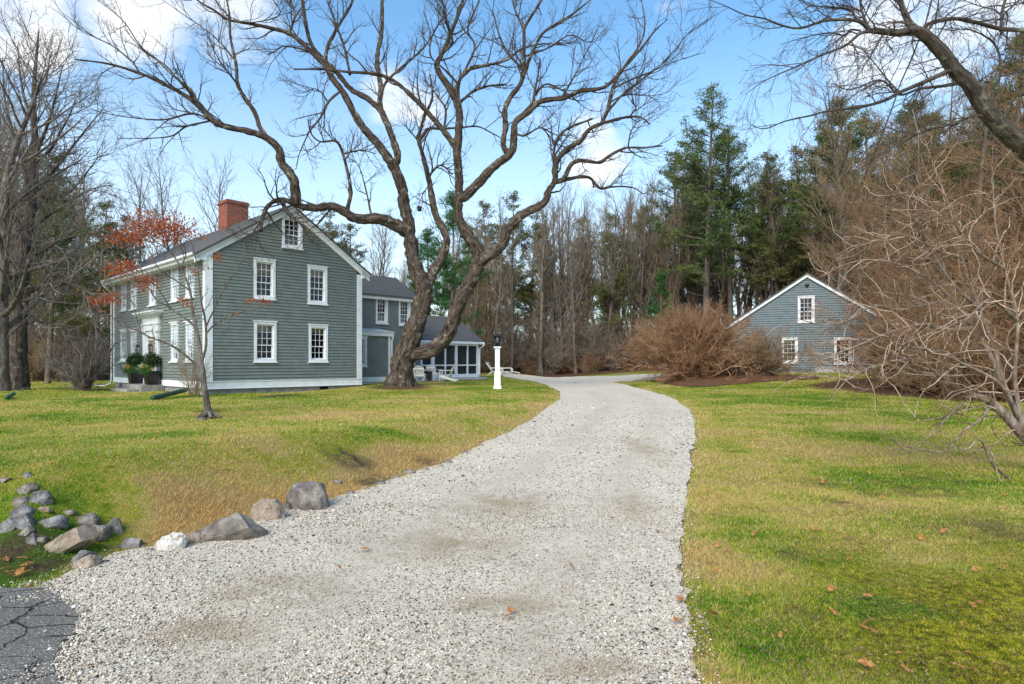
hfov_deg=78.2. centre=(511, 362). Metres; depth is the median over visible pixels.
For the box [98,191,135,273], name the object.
bare tree
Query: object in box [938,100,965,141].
bare tree
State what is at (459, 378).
patio
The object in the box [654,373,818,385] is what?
mulch bed
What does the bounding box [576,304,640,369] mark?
bare shrub
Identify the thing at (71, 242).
bare tree
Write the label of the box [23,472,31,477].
rock
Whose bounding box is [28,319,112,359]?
bare shrub
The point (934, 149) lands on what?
bare tree
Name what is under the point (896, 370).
rusty shrub
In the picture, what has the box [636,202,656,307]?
bare tree
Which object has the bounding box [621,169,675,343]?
bare tree
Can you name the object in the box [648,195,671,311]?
bare tree
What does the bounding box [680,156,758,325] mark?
bare tree
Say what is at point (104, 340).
bare shrub
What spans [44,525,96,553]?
rock
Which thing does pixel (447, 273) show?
pine tree
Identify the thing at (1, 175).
bare tree
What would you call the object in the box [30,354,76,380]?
undergrowth shrub
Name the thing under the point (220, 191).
bare tree
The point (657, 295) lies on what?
bare tree
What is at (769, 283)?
bare tree
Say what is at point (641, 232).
bare tree
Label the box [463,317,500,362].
vine mound
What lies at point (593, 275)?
bare tree
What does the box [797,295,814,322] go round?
window
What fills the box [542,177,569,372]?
bare tree
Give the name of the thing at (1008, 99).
pine tree
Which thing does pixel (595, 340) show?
bare shrub
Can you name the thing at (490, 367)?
lawn chair
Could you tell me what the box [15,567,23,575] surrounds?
fallen leaf
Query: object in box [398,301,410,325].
window
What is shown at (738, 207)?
pine tree
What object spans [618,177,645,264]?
bare tree
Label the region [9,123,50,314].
bare tree
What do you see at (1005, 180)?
rusty tree
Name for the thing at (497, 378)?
lamp post
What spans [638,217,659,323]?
bare tree
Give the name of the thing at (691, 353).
bush
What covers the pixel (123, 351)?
window
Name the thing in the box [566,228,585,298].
bare tree
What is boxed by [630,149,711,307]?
pine tree
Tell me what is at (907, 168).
bare tree
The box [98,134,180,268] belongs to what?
bare tree
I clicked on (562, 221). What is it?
bare tree
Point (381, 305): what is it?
window
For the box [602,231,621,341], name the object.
bare tree
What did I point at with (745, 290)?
bare tree
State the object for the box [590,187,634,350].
bare tree
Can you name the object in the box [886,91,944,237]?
bare tree
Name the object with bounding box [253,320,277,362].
window
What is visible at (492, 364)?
bare shrub
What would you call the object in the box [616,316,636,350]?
bare shrub
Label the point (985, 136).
rusty tree
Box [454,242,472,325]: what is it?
bare tree
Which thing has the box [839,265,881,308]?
rusty shrub
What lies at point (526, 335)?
bare shrub
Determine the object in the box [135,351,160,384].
planter
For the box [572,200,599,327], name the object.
bare tree
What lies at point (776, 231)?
tree
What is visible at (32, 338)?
bare shrub
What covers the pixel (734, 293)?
bare tree
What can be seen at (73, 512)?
rock
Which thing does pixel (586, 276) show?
bare tree
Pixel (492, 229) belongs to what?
pine tree
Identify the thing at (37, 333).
vine mound
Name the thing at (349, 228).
pine tree
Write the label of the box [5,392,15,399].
drain pipe
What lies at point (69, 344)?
bare shrub
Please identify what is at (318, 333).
window
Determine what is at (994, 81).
bare tree
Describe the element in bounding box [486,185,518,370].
bare tree
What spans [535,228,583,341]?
bare tree
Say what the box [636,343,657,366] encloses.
bare shrub
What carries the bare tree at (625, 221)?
on the ground at (330, 454)
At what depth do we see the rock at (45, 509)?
5.41 m
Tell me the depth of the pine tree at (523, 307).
73.50 m
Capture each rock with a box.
[0,478,12,482]
[0,517,16,532]
[10,504,35,517]
[12,496,28,505]
[12,513,35,529]
[17,482,38,494]
[18,525,34,535]
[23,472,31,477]
[25,533,38,544]
[29,489,52,504]
[35,506,53,512]
[37,536,47,543]
[38,515,69,528]
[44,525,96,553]
[63,509,77,515]
[70,550,98,563]
[72,554,102,567]
[76,512,100,525]
[93,524,111,541]
[108,518,123,534]
[118,537,142,548]
[154,532,187,549]
[186,531,205,543]
[197,512,267,540]
[250,498,285,519]
[283,503,290,509]
[286,481,329,510]
[331,480,341,483]
[374,481,385,484]
[402,469,415,474]
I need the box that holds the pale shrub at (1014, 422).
[758,96,1023,486]
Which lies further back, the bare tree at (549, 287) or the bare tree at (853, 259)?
the bare tree at (549, 287)
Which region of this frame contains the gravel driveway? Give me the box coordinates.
[39,373,695,683]
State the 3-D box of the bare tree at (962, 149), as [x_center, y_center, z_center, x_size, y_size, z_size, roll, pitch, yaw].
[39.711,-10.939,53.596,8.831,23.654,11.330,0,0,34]
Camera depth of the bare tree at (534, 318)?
64.19 m
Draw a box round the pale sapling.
[543,280,578,353]
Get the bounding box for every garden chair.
[413,365,429,381]
[424,365,441,378]
[438,365,458,381]
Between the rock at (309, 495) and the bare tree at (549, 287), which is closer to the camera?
the rock at (309, 495)
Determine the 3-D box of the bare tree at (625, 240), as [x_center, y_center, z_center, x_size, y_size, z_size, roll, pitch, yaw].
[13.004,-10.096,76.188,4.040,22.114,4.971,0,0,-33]
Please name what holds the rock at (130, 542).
on the ground at (330, 454)
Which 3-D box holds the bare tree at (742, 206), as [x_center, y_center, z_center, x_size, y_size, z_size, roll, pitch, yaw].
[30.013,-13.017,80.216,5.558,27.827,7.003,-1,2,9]
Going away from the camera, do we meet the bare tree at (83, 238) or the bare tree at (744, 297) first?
the bare tree at (83, 238)
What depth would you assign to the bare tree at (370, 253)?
66.18 m
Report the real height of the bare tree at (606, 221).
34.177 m
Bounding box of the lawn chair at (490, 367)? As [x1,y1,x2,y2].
[486,362,510,374]
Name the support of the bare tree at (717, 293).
on the ground at (330, 454)
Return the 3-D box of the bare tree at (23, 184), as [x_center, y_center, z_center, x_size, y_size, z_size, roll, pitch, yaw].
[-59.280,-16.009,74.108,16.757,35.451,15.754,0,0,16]
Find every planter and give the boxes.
[118,352,142,383]
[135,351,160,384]
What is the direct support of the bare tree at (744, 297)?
on the ground at (330, 454)
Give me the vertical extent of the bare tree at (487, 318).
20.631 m
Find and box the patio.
[415,376,486,381]
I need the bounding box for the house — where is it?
[94,199,484,394]
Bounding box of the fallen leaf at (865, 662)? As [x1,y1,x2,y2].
[857,657,874,666]
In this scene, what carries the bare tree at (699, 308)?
on the ground at (330, 454)
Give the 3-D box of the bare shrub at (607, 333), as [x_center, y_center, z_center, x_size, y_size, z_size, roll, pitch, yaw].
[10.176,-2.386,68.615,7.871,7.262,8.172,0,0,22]
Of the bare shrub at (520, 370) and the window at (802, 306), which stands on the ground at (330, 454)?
the bare shrub at (520, 370)
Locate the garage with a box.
[725,274,884,372]
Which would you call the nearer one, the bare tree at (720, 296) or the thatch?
the thatch
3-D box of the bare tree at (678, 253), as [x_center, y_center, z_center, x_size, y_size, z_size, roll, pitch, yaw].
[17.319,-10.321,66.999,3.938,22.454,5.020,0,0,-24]
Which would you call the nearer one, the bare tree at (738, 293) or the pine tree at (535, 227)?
the pine tree at (535, 227)
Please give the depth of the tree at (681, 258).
67.86 m
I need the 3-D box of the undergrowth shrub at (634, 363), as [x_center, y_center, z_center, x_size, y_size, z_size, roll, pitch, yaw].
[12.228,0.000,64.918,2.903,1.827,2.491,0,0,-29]
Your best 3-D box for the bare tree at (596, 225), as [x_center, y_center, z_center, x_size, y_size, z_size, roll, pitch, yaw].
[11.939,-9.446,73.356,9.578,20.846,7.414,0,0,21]
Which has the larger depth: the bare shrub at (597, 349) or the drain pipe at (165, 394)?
the bare shrub at (597, 349)
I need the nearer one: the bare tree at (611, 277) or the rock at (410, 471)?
the rock at (410, 471)
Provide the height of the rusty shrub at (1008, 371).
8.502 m
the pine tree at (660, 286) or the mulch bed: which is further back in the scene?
the pine tree at (660, 286)
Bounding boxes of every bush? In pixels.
[607,294,771,382]
[705,324,813,375]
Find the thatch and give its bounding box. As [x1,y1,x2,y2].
[0,412,1023,683]
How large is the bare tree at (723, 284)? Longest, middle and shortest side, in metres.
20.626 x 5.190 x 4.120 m
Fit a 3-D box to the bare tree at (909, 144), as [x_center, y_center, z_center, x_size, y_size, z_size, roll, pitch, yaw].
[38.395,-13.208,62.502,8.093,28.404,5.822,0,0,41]
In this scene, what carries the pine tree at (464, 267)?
on the ground at (330, 454)
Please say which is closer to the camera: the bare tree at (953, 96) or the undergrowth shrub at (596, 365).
the bare tree at (953, 96)
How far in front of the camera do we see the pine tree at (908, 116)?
51.48 m
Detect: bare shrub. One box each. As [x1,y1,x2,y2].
[27,323,52,357]
[28,292,112,378]
[28,296,112,380]
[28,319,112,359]
[28,332,66,382]
[32,313,112,372]
[59,312,112,377]
[461,317,508,371]
[478,321,516,371]
[480,341,519,372]
[490,310,550,370]
[491,343,536,372]
[514,321,580,374]
[535,310,591,372]
[544,311,610,372]
[563,306,636,370]
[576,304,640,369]
[580,326,626,349]
[582,316,633,354]
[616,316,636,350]
[623,323,657,368]
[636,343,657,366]
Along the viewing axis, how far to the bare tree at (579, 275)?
73.67 m
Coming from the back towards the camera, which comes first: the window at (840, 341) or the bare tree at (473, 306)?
the bare tree at (473, 306)
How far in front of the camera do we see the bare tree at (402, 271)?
77.92 m
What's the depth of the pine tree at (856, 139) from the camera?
59.05 m
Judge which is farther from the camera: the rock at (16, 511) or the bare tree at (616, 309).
the bare tree at (616, 309)
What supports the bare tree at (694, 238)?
on the ground at (330, 454)
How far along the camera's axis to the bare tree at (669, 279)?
65.86 m
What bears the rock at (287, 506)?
on the ground at (330, 454)
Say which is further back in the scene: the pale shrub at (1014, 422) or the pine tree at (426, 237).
the pine tree at (426, 237)
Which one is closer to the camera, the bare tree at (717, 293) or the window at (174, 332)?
the window at (174, 332)
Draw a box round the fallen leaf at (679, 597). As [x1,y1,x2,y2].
[675,594,683,601]
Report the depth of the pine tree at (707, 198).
61.92 m
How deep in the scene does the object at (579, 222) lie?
77.92 m
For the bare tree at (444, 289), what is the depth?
91.26 m
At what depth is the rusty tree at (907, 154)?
33.16 m
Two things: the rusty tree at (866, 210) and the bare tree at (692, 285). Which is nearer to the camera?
the rusty tree at (866, 210)
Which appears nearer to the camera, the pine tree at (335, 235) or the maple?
the maple
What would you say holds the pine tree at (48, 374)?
on the ground at (330, 454)
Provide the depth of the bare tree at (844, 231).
49.20 m
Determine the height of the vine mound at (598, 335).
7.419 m
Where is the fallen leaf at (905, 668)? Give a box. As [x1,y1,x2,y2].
[900,664,909,671]
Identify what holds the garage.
on the ground at (330, 454)
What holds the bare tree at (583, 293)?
on the ground at (330, 454)
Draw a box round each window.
[118,329,126,361]
[119,282,126,311]
[129,280,137,310]
[129,328,136,359]
[147,275,155,306]
[168,267,178,302]
[168,321,178,362]
[183,320,202,362]
[184,263,202,298]
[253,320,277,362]
[254,257,276,300]
[281,215,303,250]
[307,265,328,305]
[308,324,328,362]
[362,336,367,366]
[375,299,388,324]
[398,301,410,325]
[782,337,797,363]
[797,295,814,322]
[834,337,851,364]
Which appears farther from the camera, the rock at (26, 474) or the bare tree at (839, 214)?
the bare tree at (839, 214)
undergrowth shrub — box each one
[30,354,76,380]
[480,360,492,371]
[520,358,543,373]
[553,359,570,373]
[564,352,592,372]
[575,349,617,371]
[580,355,610,370]
[606,349,637,369]
[624,356,641,368]
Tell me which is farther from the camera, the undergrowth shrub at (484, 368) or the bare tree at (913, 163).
the undergrowth shrub at (484, 368)
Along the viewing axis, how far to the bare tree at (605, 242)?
79.76 m
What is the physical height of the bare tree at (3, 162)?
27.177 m
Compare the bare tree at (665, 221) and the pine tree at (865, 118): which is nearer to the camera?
the pine tree at (865, 118)
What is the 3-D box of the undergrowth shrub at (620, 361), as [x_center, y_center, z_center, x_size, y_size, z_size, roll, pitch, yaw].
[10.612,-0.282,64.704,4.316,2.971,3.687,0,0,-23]
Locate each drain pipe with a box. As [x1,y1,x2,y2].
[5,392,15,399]
[150,388,187,399]
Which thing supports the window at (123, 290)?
in the house
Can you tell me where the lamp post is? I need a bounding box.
[493,333,501,388]
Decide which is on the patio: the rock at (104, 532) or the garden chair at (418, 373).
the garden chair at (418, 373)
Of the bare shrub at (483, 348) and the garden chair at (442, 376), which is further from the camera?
the bare shrub at (483, 348)
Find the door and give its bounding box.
[148,339,154,369]
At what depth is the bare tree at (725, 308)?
71.25 m
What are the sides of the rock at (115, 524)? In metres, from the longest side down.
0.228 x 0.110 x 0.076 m
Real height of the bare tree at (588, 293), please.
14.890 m
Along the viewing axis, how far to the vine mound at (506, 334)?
65.09 m
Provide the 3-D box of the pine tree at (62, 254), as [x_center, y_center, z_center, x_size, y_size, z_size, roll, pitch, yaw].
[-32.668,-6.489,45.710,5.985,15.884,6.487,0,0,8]
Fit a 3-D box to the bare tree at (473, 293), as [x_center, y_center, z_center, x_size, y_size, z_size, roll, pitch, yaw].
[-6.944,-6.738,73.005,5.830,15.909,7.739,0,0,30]
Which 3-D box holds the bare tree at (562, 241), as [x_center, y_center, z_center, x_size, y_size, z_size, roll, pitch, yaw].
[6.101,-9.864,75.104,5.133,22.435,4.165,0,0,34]
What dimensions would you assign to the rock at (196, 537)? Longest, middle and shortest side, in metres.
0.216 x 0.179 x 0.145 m
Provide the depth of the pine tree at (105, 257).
62.05 m
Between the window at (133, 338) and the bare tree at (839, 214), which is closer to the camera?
the window at (133, 338)
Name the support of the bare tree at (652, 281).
on the ground at (330, 454)
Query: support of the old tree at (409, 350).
on the ground at (330, 454)
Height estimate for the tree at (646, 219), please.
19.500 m
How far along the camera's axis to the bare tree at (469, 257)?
111.81 m
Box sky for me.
[0,0,1023,349]
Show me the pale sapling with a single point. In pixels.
(559, 300)
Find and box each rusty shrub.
[813,260,963,388]
[826,218,967,374]
[833,223,1023,397]
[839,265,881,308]
[870,178,1023,355]
[887,178,1023,399]
[919,233,1023,386]
[949,194,1022,379]
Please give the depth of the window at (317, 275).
28.22 m
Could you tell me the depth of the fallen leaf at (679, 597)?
4.17 m
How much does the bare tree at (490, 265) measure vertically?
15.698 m
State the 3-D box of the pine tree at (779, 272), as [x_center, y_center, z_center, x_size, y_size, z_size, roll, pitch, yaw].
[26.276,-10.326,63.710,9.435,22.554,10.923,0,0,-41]
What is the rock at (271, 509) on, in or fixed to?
on the ground at (330, 454)
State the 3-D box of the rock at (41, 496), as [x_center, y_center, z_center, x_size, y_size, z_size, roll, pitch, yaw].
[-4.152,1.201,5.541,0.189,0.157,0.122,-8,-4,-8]
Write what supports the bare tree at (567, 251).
on the ground at (330, 454)
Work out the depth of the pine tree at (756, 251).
64.69 m
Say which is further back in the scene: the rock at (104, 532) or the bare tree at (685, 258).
the bare tree at (685, 258)
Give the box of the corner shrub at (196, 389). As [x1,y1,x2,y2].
[163,329,219,395]
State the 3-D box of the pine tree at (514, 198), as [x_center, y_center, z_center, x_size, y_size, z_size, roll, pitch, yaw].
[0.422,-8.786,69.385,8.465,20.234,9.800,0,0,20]
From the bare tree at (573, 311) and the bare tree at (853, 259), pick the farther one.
the bare tree at (573, 311)
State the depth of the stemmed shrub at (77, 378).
27.62 m
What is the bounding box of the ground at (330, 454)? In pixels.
[0,368,1023,683]
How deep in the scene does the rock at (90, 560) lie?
4.79 m
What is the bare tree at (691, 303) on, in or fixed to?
on the ground at (330, 454)
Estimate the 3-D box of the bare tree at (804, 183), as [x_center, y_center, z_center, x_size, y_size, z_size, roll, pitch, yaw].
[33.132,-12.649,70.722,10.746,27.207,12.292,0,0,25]
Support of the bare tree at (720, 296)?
on the ground at (330, 454)
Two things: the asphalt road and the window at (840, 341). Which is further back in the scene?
the window at (840, 341)
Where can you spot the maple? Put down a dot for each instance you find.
(208, 412)
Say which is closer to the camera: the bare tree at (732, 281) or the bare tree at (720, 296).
the bare tree at (720, 296)
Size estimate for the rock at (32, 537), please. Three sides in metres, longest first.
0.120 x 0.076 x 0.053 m
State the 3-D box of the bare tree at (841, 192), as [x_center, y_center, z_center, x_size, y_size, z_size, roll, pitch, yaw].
[23.187,-10.336,44.865,10.227,22.402,9.779,0,0,-42]
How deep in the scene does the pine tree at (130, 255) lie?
70.11 m
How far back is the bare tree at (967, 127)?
62.22 m
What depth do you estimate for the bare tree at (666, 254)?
76.19 m
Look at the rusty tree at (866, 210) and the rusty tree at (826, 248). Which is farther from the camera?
the rusty tree at (826, 248)
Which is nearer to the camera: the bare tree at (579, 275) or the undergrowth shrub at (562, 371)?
the undergrowth shrub at (562, 371)
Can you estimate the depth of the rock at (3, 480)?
5.76 m
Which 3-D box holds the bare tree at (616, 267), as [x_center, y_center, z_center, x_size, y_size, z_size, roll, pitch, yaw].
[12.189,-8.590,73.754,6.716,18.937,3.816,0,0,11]
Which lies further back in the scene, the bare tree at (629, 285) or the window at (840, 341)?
the bare tree at (629, 285)
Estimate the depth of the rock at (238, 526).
5.52 m
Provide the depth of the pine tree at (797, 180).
63.38 m
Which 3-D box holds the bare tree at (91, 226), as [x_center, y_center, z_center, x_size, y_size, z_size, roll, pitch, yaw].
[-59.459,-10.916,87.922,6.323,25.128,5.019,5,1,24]
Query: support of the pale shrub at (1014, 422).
on the ground at (330, 454)
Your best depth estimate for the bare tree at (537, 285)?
74.25 m
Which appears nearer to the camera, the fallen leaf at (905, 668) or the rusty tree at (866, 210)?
the fallen leaf at (905, 668)
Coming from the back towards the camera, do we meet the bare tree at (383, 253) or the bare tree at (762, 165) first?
the bare tree at (762, 165)
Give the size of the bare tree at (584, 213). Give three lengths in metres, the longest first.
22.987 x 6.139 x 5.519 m
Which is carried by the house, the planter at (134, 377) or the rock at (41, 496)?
the planter at (134, 377)
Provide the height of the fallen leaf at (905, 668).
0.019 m
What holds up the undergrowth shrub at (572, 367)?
on the ground at (330, 454)
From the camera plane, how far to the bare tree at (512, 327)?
62.07 m
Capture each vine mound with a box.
[28,316,59,355]
[83,312,112,376]
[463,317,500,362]
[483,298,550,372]
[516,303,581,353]
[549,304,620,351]
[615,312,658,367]
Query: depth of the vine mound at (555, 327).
70.38 m
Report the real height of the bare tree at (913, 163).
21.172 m
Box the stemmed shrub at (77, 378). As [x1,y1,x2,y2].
[35,327,133,390]
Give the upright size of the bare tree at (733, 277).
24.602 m
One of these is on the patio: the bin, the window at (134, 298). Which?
the bin
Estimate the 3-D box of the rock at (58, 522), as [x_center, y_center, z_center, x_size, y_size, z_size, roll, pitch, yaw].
[-3.876,1.371,5.327,0.206,0.115,0.143,-10,-29,-7]
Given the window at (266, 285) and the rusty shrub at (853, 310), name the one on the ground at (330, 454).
the rusty shrub at (853, 310)
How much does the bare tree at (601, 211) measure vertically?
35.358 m
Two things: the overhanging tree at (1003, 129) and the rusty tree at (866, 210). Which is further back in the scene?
the rusty tree at (866, 210)
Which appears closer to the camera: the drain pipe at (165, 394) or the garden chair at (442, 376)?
the drain pipe at (165, 394)
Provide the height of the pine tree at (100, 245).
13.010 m
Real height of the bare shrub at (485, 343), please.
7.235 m
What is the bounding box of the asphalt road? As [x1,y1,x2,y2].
[0,587,77,683]
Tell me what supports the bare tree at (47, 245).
on the ground at (330, 454)
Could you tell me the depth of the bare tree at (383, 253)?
56.58 m
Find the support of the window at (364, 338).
in the house
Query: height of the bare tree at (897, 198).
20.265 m
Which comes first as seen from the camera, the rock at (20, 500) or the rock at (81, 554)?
the rock at (81, 554)
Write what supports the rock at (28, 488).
on the ground at (330, 454)
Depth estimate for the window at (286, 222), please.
27.35 m
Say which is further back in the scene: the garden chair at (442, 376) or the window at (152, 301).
the garden chair at (442, 376)
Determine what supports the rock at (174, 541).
on the ground at (330, 454)
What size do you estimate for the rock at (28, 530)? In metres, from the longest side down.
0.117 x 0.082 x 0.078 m
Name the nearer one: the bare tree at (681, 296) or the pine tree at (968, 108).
the pine tree at (968, 108)
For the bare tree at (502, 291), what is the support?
on the ground at (330, 454)
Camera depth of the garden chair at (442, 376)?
33.43 m
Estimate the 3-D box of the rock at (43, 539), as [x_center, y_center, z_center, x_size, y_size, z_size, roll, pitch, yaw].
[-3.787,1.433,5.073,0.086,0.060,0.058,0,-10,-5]
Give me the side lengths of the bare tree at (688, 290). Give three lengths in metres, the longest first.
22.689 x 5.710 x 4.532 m
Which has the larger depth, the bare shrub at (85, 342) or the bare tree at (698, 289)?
the bare tree at (698, 289)
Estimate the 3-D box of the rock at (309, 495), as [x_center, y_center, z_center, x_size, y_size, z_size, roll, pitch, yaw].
[-2.244,1.560,6.878,0.520,0.525,0.383,-12,-9,6]
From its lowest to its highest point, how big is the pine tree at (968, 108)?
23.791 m
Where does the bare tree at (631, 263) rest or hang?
on the ground at (330, 454)
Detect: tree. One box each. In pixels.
[0,0,162,389]
[0,6,157,391]
[0,80,30,293]
[0,88,108,332]
[0,99,95,329]
[1,153,66,260]
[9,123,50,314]
[9,150,108,383]
[9,164,104,318]
[11,167,107,351]
[43,162,96,332]
[47,0,716,386]
[55,199,127,380]
[62,156,105,308]
[63,155,110,328]
[76,197,103,302]
[81,221,127,333]
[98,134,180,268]
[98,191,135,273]
[100,214,148,322]
[120,140,211,265]
[158,147,251,246]
[318,201,359,260]
[341,222,374,274]
[356,207,430,312]
[361,207,406,279]
[393,260,409,288]
[396,240,424,291]
[406,226,454,315]
[414,187,497,334]
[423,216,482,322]
[434,231,454,315]
[441,242,474,327]
[442,198,506,345]
[448,215,470,309]
[454,204,503,343]
[454,214,470,313]
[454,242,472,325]
[454,247,473,325]
[456,200,523,337]
[462,219,494,329]
[464,270,487,326]
[466,223,515,362]
[467,295,482,329]
[476,235,507,369]
[480,190,549,337]
[481,240,534,351]
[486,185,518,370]
[497,202,573,360]
[497,226,531,372]
[506,245,528,317]
[514,217,562,341]
[515,248,564,357]
[516,221,568,332]
[520,187,562,374]
[523,188,569,373]
[528,251,552,334]
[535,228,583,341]
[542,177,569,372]
[543,173,595,314]
[546,219,607,327]
[551,183,580,332]
[552,174,576,290]
[552,182,594,371]
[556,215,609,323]
[558,208,594,373]
[563,219,590,334]
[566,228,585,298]
[571,181,599,328]
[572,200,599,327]
[573,200,604,326]
[575,212,642,351]
[576,233,630,327]
[577,190,638,332]
[578,245,592,321]
[580,249,601,325]
[581,179,652,325]
[583,236,608,328]
[586,211,639,334]
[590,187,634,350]
[590,203,618,314]
[595,225,618,321]
[598,185,619,312]
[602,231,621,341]
[606,190,634,312]
[607,186,638,294]
[612,173,639,307]
[612,196,646,336]
[616,224,636,335]
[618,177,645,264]
[620,187,670,323]
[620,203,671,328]
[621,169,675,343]
[625,185,639,328]
[629,197,685,312]
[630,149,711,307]
[631,206,681,324]
[636,168,686,317]
[636,178,673,308]
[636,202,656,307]
[637,203,669,312]
[638,133,734,323]
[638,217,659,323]
[641,270,683,342]
[645,81,759,322]
[645,196,701,327]
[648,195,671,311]
[655,164,699,334]
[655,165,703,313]
[658,204,695,316]
[663,216,714,310]
[668,162,703,321]
[675,0,1023,230]
[676,153,711,330]
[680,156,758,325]
[683,246,735,312]
[684,125,778,322]
[685,187,726,309]
[686,153,720,313]
[688,208,728,313]
[699,260,719,308]
[702,176,736,343]
[702,203,724,308]
[711,227,741,324]
[711,249,740,332]
[717,216,753,326]
[719,167,744,317]
[719,219,742,315]
[720,223,765,316]
[729,149,826,302]
[731,147,763,301]
[732,163,805,299]
[733,169,778,312]
[734,198,748,315]
[737,212,757,312]
[738,236,770,306]
[739,176,781,310]
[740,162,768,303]
[744,135,780,211]
[752,127,835,303]
[754,231,787,295]
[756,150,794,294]
[760,144,852,292]
[773,127,866,278]
[782,70,902,298]
[785,59,924,295]
[787,95,891,290]
[791,134,903,303]
[798,150,898,305]
[800,144,892,308]
[814,115,953,332]
[819,107,905,296]
[839,31,1023,333]
[842,120,952,300]
[849,1,1023,316]
[849,21,1004,303]
[849,136,949,270]
[859,96,972,245]
[865,82,935,253]
[869,101,952,271]
[871,2,1023,376]
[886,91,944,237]
[887,104,947,253]
[889,110,998,285]
[899,102,957,278]
[931,99,979,267]
[933,62,1023,293]
[935,54,1023,250]
[935,72,1023,279]
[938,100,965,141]
[941,27,1023,294]
[947,78,1013,283]
[962,50,1023,130]
[966,131,1002,285]
[970,53,1023,229]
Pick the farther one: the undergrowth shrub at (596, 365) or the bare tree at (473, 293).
the bare tree at (473, 293)
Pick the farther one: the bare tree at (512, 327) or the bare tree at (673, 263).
the bare tree at (673, 263)
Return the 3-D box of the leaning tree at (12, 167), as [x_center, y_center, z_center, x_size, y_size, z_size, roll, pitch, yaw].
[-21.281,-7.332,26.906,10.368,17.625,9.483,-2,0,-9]
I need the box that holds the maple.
[76,204,277,418]
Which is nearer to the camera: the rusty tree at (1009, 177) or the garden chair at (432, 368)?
the rusty tree at (1009, 177)
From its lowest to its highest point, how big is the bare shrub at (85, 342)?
5.421 m
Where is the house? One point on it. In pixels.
(335, 315)
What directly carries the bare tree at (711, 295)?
on the ground at (330, 454)
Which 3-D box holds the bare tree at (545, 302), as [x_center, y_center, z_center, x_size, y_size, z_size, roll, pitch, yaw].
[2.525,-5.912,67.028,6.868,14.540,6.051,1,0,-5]
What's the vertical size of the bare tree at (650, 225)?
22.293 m
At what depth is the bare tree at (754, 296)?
98.06 m
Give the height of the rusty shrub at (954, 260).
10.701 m
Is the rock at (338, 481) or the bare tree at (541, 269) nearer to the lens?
the rock at (338, 481)
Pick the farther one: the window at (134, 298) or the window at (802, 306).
the window at (802, 306)
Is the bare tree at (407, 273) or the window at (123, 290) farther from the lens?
the bare tree at (407, 273)
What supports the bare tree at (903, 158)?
on the ground at (330, 454)
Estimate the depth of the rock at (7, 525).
5.17 m
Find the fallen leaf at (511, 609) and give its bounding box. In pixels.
[506,606,514,611]
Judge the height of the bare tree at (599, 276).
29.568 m
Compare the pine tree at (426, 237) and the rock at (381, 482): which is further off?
the pine tree at (426, 237)
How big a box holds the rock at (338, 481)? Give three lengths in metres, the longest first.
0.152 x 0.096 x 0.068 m
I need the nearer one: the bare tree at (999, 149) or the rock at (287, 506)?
the rock at (287, 506)
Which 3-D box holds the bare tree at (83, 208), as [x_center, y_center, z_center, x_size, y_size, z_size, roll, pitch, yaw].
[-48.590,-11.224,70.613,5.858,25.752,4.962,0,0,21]
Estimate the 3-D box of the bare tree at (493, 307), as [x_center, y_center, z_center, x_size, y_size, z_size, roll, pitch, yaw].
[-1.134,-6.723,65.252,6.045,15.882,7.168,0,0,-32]
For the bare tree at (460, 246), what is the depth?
94.13 m
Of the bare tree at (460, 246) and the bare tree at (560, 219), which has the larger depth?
the bare tree at (460, 246)
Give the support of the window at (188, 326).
in the house
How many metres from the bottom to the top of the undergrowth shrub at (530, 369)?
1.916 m
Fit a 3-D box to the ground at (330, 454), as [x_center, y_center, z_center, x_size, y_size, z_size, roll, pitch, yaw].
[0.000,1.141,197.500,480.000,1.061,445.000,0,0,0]
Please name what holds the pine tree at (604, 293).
on the ground at (330, 454)
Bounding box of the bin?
[426,371,432,380]
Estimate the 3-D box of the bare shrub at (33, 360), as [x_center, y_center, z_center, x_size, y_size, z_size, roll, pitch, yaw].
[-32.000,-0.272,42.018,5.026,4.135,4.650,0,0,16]
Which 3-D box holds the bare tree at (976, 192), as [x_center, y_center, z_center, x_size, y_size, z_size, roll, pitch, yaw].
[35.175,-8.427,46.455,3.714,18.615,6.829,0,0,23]
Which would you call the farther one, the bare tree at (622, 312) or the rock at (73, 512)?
the bare tree at (622, 312)
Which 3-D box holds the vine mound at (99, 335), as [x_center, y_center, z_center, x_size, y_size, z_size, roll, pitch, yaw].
[-34.203,-1.617,51.871,5.755,6.566,6.357,0,0,-4]
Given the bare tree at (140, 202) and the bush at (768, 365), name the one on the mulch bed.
the bush at (768, 365)
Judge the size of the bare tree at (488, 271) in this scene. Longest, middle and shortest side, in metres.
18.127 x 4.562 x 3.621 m
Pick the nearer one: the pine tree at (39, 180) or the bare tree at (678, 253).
the bare tree at (678, 253)
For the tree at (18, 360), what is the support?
on the ground at (330, 454)
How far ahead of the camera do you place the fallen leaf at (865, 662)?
3.28 m
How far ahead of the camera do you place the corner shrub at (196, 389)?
23.02 m
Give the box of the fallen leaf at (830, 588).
[827,585,835,590]
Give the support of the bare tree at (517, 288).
on the ground at (330, 454)
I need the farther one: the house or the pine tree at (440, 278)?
the pine tree at (440, 278)
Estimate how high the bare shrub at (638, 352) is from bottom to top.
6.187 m
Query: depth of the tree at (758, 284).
65.07 m
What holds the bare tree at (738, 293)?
on the ground at (330, 454)
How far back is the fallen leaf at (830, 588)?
4.37 m

